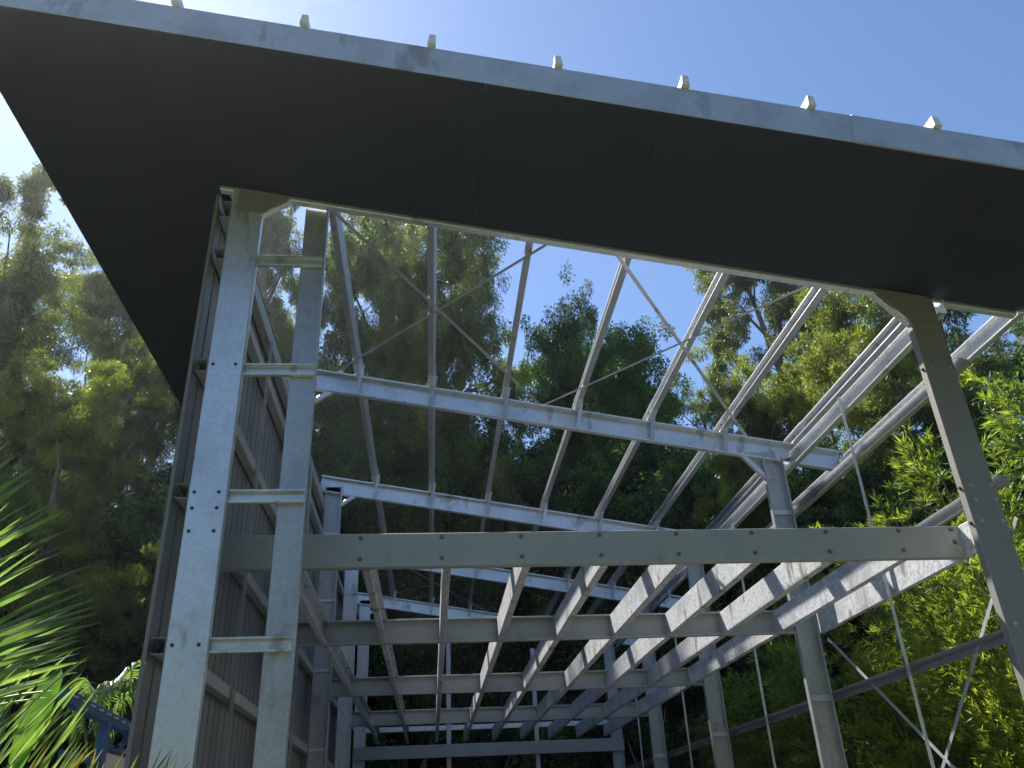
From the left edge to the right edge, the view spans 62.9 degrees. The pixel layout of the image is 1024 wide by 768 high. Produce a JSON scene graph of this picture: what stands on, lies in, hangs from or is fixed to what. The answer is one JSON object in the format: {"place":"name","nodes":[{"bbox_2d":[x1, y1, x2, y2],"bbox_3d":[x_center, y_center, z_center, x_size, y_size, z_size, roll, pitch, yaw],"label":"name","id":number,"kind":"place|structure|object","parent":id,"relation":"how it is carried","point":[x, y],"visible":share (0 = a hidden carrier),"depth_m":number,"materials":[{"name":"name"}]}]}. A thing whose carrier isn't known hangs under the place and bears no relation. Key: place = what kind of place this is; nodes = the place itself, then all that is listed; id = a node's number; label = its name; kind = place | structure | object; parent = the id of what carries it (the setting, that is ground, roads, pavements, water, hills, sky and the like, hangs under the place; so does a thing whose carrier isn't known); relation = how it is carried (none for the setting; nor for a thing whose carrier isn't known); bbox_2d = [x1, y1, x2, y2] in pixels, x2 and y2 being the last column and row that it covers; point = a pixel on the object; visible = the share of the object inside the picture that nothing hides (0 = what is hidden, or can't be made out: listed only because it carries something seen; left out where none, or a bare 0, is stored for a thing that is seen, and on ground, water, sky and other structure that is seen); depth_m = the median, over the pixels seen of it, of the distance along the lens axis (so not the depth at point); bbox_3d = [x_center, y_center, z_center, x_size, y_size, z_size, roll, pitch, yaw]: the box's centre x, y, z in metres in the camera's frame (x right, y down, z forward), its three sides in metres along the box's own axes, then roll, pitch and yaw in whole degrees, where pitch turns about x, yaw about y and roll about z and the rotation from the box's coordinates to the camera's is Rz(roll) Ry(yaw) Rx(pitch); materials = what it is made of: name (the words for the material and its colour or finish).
{"place":"outdoors","nodes":[
{"label":"outdoors","id":0,"kind":"place"},
{"bbox_2d":[30,710,203,767],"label":"cane palm","id":1,"kind":"object","parent":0,"point":[76,763],"visible":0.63,"depth_m":3.07,"materials":[{"name":"green leaves"}]},
{"bbox_2d":[0,0,1023,767],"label":"steel shed","id":2,"kind":"structure","parent":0,"point":[158,136],"depth_m":6.58,"materials":[{"name":"metal"}]},
{"bbox_2d":[0,0,1023,498],"label":"sky","id":3,"kind":"structure","parent":0,"point":[960,63],"materials":[{"name":"blue"}]},
{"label":"ground","id":4,"kind":"structure","parent":0,"visible":0},
{"bbox_2d":[0,161,95,563],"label":"gum tree","id":5,"kind":"object","parent":4,"relation":"on","point":[22,285],"visible":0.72,"depth_m":25.00,"materials":[{"name":"green plant"}]},
{"bbox_2d":[0,532,95,767],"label":"broadleaf tree","id":6,"kind":"object","parent":4,"relation":"on","point":[50,748],"visible":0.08,"depth_m":18.52,"materials":[{"name":"green plant"}]},
{"bbox_2d":[0,440,101,767],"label":"palm plant","id":7,"kind":"object","parent":4,"relation":"on","point":[37,709],"visible":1,"depth_m":2.69,"materials":[{"name":"green plant"}]},
{"bbox_2d":[0,242,128,557],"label":"gum tree","id":8,"kind":"object","parent":4,"relation":"on","point":[56,354],"visible":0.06,"depth_m":30.12,"materials":[{"name":"green plant"}]},
{"bbox_2d":[0,347,163,767],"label":"wattle tree","id":9,"kind":"object","parent":4,"relation":"on","point":[80,430],"visible":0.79,"depth_m":17.36,"materials":[{"name":"green plant"}]},
{"bbox_2d":[0,462,171,767],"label":"broadleaf tree","id":10,"kind":"object","parent":4,"relation":"on","point":[136,520],"visible":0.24,"depth_m":19.93,"materials":[{"name":"green plant"}]},
{"bbox_2d":[0,235,180,712],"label":"gum tree","id":11,"kind":"object","parent":4,"relation":"on","point":[148,437],"visible":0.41,"depth_m":25.18,"materials":[{"name":"green plant"}]},
{"bbox_2d":[56,688,134,767],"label":"equipment frame","id":12,"kind":"object","parent":4,"relation":"on","point":[107,720],"visible":0.72,"depth_m":7.92,"materials":[{"name":"blue metal"}]},
{"bbox_2d":[63,660,145,767],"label":"feather palm","id":13,"kind":"object","parent":4,"relation":"on","point":[121,681],"visible":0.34,"depth_m":9.63,"materials":[{"name":"green plant"}]},
{"bbox_2d":[0,267,289,588],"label":"gum tree","id":14,"kind":"object","parent":4,"relation":"on","point":[159,466],"visible":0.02,"depth_m":31.08,"materials":[{"name":"green plant"}]},
{"bbox_2d":[88,196,330,500],"bbox_3d":[-11.692,2.755,35.289,10.906,29.938,11.624,-13,-30,18],"label":"gum tree","id":15,"kind":"object","parent":4,"relation":"on","point":[290,302],"visible":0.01,"depth_m":36.30,"materials":[{"name":"green plant"}]},
{"bbox_2d":[50,471,396,767],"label":"broadleaf tree","id":16,"kind":"object","parent":4,"relation":"on","point":[65,746],"depth_m":22.16,"materials":[{"name":"green plant"}]},
{"bbox_2d":[131,195,328,439],"bbox_3d":[-10.607,0.485,31.631,6.809,33.470,7.322,12,-31,-25],"label":"gum tree","id":17,"kind":"object","parent":4,"relation":"on","point":[281,225],"visible":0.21,"depth_m":33.26,"materials":[{"name":"green plant"}]},
{"bbox_2d":[311,361,443,767],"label":"broadleaf tree","id":18,"kind":"object","parent":4,"relation":"on","point":[332,437],"visible":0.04,"depth_m":27.78,"materials":[{"name":"green plant"}]},
{"bbox_2d":[313,213,511,750],"bbox_3d":[-4.912,1.815,29.626,7.941,30.598,9.040,13,-32,-27],"label":"gum tree","id":19,"kind":"object","parent":4,"relation":"on","point":[368,274],"visible":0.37,"depth_m":31.63,"materials":[{"name":"green plant"}]},
{"bbox_2d":[314,216,538,581],"bbox_3d":[-4.132,2.177,35.107,10.627,33.011,9.972,5,-29,-13],"label":"gum tree","id":20,"kind":"object","parent":4,"relation":"on","point":[460,256],"visible":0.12,"depth_m":35.58,"materials":[{"name":"green plant"}]},
{"bbox_2d":[316,375,537,767],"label":"broadleaf tree","id":21,"kind":"object","parent":4,"relation":"on","point":[396,471],"visible":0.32,"depth_m":22.86,"materials":[{"name":"green plant"}]},
{"bbox_2d":[344,222,534,764],"bbox_3d":[-1.931,2.656,26.427,6.120,25.322,6.522,-23,-34,33],"label":"gum tree","id":22,"kind":"object","parent":4,"relation":"on","point":[502,491],"visible":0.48,"depth_m":27.21,"materials":[{"name":"green plant"}]},
{"bbox_2d":[366,386,615,767],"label":"broadleaf tree","id":23,"kind":"object","parent":4,"relation":"on","point":[533,476],"visible":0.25,"depth_m":24.32,"materials":[{"name":"green plant"}]},
{"bbox_2d":[28,432,1023,767],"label":"forest understorey","id":24,"kind":"object","parent":4,"relation":"on","point":[496,668],"depth_m":27.24,"materials":[{"name":"green plant"}]},
{"bbox_2d":[510,263,603,767],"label":"broadleaf tree","id":25,"kind":"object","parent":4,"relation":"on","point":[558,372],"visible":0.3,"depth_m":32.95,"materials":[{"name":"green plant"}]},
{"bbox_2d":[504,437,724,767],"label":"broadleaf tree","id":26,"kind":"object","parent":4,"relation":"on","point":[639,508],"visible":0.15,"depth_m":23.80,"materials":[{"name":"green plant"}]},
{"bbox_2d":[569,313,724,757],"bbox_3d":[4.587,5.449,26.540,4.859,19.776,4.599,-2,-28,-1],"label":"broadleaf tree","id":27,"kind":"object","parent":4,"relation":"on","point":[630,392],"visible":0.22,"depth_m":28.41,"materials":[{"name":"green plant"}]},
{"bbox_2d":[585,442,777,767],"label":"broadleaf tree","id":28,"kind":"object","parent":4,"relation":"on","point":[671,732],"visible":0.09,"depth_m":22.62,"materials":[{"name":"green plant"}]},
{"bbox_2d":[655,363,760,509],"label":"gum tree","id":29,"kind":"object","parent":4,"relation":"on","point":[700,406],"visible":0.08,"depth_m":41.42,"materials":[{"name":"green plant"}]},
{"bbox_2d":[677,665,817,767],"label":"bamboo clump","id":30,"kind":"object","parent":4,"relation":"on","point":[707,747],"visible":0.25,"depth_m":17.17,"materials":[{"name":"green plant"}]},
{"bbox_2d":[609,477,891,767],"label":"broadleaf tree","id":31,"kind":"object","parent":4,"relation":"on","point":[700,706],"visible":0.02,"depth_m":22.05,"materials":[{"name":"green plant"}]},
{"bbox_2d":[690,354,862,701],"bbox_3d":[6.618,5.408,20.814,4.792,14.074,4.225,10,-31,-23],"label":"wattle tree","id":32,"kind":"object","parent":4,"relation":"on","point":[761,416],"visible":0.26,"depth_m":22.19,"materials":[{"name":"green plant"}]},
{"bbox_2d":[691,634,871,767],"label":"bamboo clump","id":33,"kind":"object","parent":4,"relation":"on","point":[751,758],"visible":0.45,"depth_m":15.64,"materials":[{"name":"green plant"}]},
{"bbox_2d":[684,267,888,507],"bbox_3d":[13.541,3.098,35.483,10.531,27.080,9.250,14,-32,-28],"label":"gum tree","id":34,"kind":"object","parent":4,"relation":"on","point":[721,346],"visible":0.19,"depth_m":38.22,"materials":[{"name":"green plant"}]},
{"bbox_2d":[683,416,967,767],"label":"broadleaf tree","id":35,"kind":"object","parent":4,"relation":"on","point":[821,515],"visible":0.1,"depth_m":19.37,"materials":[{"name":"green plant"}]},
{"bbox_2d":[716,573,963,767],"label":"bamboo clump","id":36,"kind":"object","parent":4,"relation":"on","point":[792,696],"visible":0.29,"depth_m":14.02,"materials":[{"name":"green plant"}]},
{"bbox_2d":[763,287,1023,767],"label":"wattle tree","id":37,"kind":"object","parent":4,"relation":"on","point":[846,344],"visible":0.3,"depth_m":21.81,"materials":[{"name":"green plant"}]},
{"bbox_2d":[808,511,1023,767],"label":"bamboo clump","id":38,"kind":"object","parent":4,"relation":"on","point":[993,695],"visible":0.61,"depth_m":8.75,"materials":[{"name":"green plant"}]},
{"bbox_2d":[809,460,1023,767],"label":"bamboo clump","id":39,"kind":"object","parent":4,"relation":"on","point":[858,653],"visible":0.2,"depth_m":11.26,"materials":[{"name":"green plant"}]},
{"bbox_2d":[812,294,1023,507],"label":"gum tree","id":40,"kind":"object","parent":4,"relation":"on","point":[986,364],"visible":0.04,"depth_m":29.49,"materials":[{"name":"green plant"}]},
{"bbox_2d":[841,605,1018,767],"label":"bamboo clump","id":41,"kind":"object","parent":4,"relation":"on","point":[915,762],"visible":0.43,"depth_m":10.51,"materials":[{"name":"green plant"}]},
{"bbox_2d":[850,393,1023,765],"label":"broadleaf tree","id":42,"kind":"object","parent":4,"relation":"on","point":[874,480],"visible":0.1,"depth_m":19.20,"materials":[{"name":"green plant"}]},
{"bbox_2d":[861,419,1023,764],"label":"bamboo clump","id":43,"kind":"object","parent":4,"relation":"on","point":[933,456],"visible":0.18,"depth_m":11.01,"materials":[{"name":"green plant"}]},
{"bbox_2d":[938,632,1023,723],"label":"bamboo clump","id":44,"kind":"object","parent":4,"relation":"on","point":[1010,674],"visible":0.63,"depth_m":7.94,"materials":[{"name":"green plant"}]},
{"bbox_2d":[959,368,1023,513],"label":"bamboo clump","id":45,"kind":"object","parent":4,"relation":"on","point":[1009,424],"visible":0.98,"depth_m":10.13,"materials":[{"name":"green plant"}]},
{"bbox_2d":[967,322,1023,565],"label":"broadleaf tree","id":46,"kind":"object","parent":4,"relation":"on","point":[1014,371],"visible":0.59,"depth_m":16.90,"materials":[{"name":"green plant"}]},
{"bbox_2d":[982,399,1023,693],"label":"broadleaf tree","id":47,"kind":"object","parent":4,"relation":"on","point":[1022,468],"visible":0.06,"depth_m":17.63,"materials":[{"name":"green plant"}]},
{"bbox_2d":[1012,317,1023,447],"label":"gum tree","id":48,"kind":"object","parent":4,"relation":"on","point":[1022,343],"visible":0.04,"depth_m":23.56,"materials":[{"name":"green plant"}]}
]}

